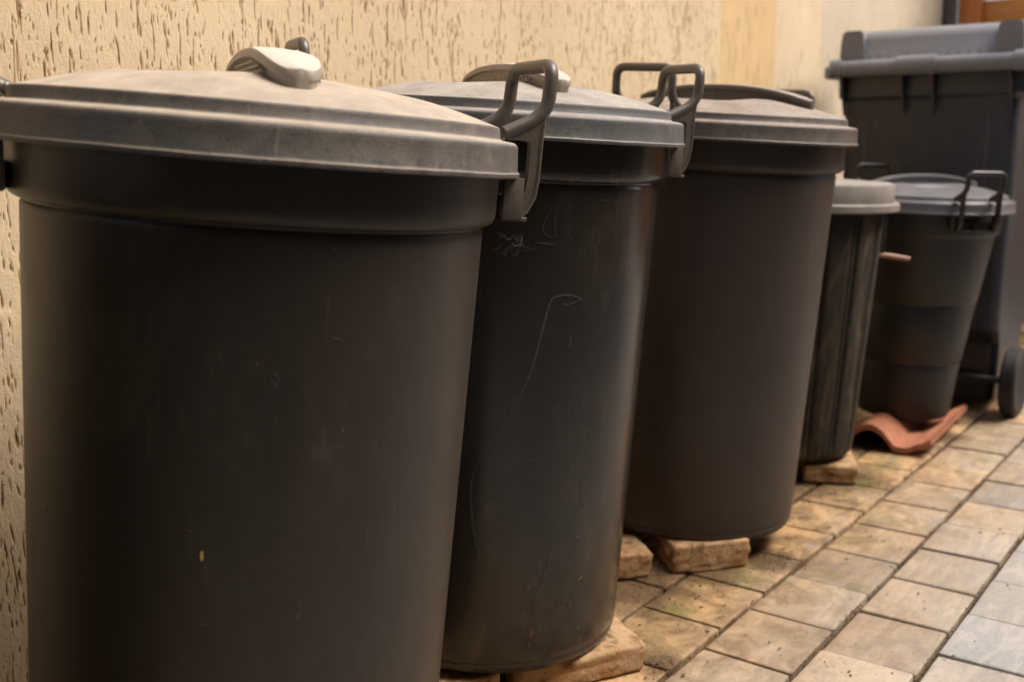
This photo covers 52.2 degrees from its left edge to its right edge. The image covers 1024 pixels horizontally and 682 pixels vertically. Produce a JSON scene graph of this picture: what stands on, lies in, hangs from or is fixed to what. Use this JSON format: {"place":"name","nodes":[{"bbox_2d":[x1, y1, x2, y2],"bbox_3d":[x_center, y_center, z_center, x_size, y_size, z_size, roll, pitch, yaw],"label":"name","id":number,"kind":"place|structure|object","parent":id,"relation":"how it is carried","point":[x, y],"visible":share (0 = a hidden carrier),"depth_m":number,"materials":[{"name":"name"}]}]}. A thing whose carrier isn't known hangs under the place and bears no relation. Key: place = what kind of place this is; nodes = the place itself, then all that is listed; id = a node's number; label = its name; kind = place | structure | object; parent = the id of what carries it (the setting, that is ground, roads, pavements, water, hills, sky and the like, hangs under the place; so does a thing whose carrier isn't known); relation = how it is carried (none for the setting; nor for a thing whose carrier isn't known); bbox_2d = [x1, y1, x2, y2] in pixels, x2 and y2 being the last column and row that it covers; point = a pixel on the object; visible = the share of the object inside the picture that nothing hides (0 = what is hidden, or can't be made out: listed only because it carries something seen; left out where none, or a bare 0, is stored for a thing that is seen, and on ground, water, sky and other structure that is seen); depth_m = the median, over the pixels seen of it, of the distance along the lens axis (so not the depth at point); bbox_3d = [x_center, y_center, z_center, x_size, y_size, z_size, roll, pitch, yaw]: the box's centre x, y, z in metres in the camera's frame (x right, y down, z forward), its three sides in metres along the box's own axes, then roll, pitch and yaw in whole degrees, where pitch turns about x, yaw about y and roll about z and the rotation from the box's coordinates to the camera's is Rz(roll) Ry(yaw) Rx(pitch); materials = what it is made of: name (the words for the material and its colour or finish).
{"place":"outdoors","nodes":[
{"label":"outdoors","id":0,"kind":"place"},
{"bbox_2d":[500,324,1023,681],"bbox_3d":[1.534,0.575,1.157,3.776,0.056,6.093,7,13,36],"label":"pavement","id":1,"kind":"structure","parent":0,"point":[946,571],"depth_m":1.87,"materials":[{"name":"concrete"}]},
{"bbox_2d":[0,0,720,681],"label":"stucco wall","id":2,"kind":"structure","parent":1,"relation":"on","point":[588,44],"depth_m":1.69,"materials":[{"name":"beige paint"}]},
{"bbox_2d":[439,669,499,681],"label":"clay brick","id":3,"kind":"object","parent":1,"relation":"on","point":[450,676],"visible":0.22,"depth_m":1.47,"materials":[{"name":"brown brick"}]},
{"bbox_2d":[500,617,645,681],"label":"clay brick","id":4,"kind":"object","parent":1,"relation":"on","point":[619,649],"visible":0.58,"depth_m":1.54,"materials":[{"name":"brown brick"}]},
{"bbox_2d":[284,37,704,673],"bbox_3d":[-0.030,0.007,1.557,0.505,0.857,0.567,12,14,36],"label":"round bin","id":5,"kind":"object","parent":4,"relation":"on","point":[550,399],"visible":0.67,"depth_m":1.39,"materials":[{"name":"black plastic"}]},
{"bbox_2d":[618,535,652,579],"bbox_3d":[0.162,0.403,1.937,0.175,0.050,0.104,-3,10,-12],"label":"clay brick","id":6,"kind":"object","parent":1,"relation":"on","point":[636,555],"visible":0.31,"depth_m":1.90,"materials":[{"name":"brown brick"}]},
{"bbox_2d":[656,537,749,573],"bbox_3d":[0.360,0.390,1.980,0.155,0.056,0.104,-3,10,-12],"label":"clay brick","id":7,"kind":"object","parent":1,"relation":"on","point":[678,556],"visible":0.73,"depth_m":1.93,"materials":[{"name":"brown brick"}]},
{"bbox_2d":[612,62,857,541],"bbox_3d":[0.397,-0.078,2.036,0.504,0.875,0.505,-1,10,-3],"label":"round bin","id":8,"kind":"object","parent":7,"relation":"on","point":[742,225],"visible":0.67,"depth_m":1.86,"materials":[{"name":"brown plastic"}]},
{"bbox_2d":[719,0,822,109],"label":"wall pier","id":9,"kind":"structure","parent":1,"relation":"on","point":[774,44],"depth_m":3.03,"materials":[{"name":"beige paint"}]},
{"bbox_2d":[616,402,1023,681],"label":"grit","id":10,"kind":"object","parent":1,"relation":"on","point":[783,580],"visible":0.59,"depth_m":1.94,"materials":[{"name":"brown gravel"}]},
{"bbox_2d":[800,450,858,483],"bbox_3d":[0.759,0.294,2.517,0.124,0.045,0.195,1,10,12],"label":"clay brick","id":11,"kind":"object","parent":1,"relation":"on","point":[843,469],"visible":0.69,"depth_m":2.43,"materials":[{"name":"brown brick"}]},
{"bbox_2d":[798,179,909,460],"bbox_3d":[0.677,-0.066,2.502,0.431,0.640,0.425,9,14,36],"label":"ribbed can","id":12,"kind":"object","parent":11,"relation":"on","point":[861,210],"visible":0.36,"depth_m":2.35,"materials":[{"name":"plastic"}]},
{"bbox_2d":[819,0,942,178],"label":"rendered wall","id":13,"kind":"structure","parent":1,"relation":"on","point":[840,18],"depth_m":3.61,"materials":[{"name":"beige paint"}]},
{"bbox_2d":[853,405,966,453],"bbox_3d":[1.080,0.219,2.847,0.214,0.071,0.440,6,12,34],"label":"roof tile","id":14,"kind":"object","parent":1,"relation":"on","point":[902,436],"visible":0.7,"depth_m":2.73,"materials":[{"name":"ceramic"}]},
{"bbox_2d":[855,163,1015,420],"bbox_3d":[1.085,-0.135,2.824,0.456,0.665,0.455,10,14,36],"label":"round bin","id":15,"kind":"object","parent":14,"relation":"on","point":[943,231],"visible":0.68,"depth_m":2.69,"materials":[{"name":"brown plastic"}]},
{"bbox_2d":[824,19,1023,416],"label":"wheeled bin","id":16,"kind":"object","parent":1,"relation":"on","point":[947,100],"visible":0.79,"depth_m":2.98,"materials":[{"name":"plastic"}]},
{"bbox_2d":[942,0,958,25],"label":"gate post","id":17,"kind":"object","parent":1,"relation":"on","point":[950,11],"visible":0.16,"depth_m":4.39,"materials":[{"name":"metal"}]},
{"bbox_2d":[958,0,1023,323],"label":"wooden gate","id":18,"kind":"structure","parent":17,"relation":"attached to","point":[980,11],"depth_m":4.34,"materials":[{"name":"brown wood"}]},
{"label":"clay brick","id":19,"kind":"object","parent":1,"relation":"on","visible":0},
{"bbox_2d":[0,47,558,681],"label":"round bin","id":20,"kind":"object","parent":19,"relation":"on","point":[248,281],"visible":1,"depth_m":0.88,"materials":[{"name":"black plastic"}]}
]}

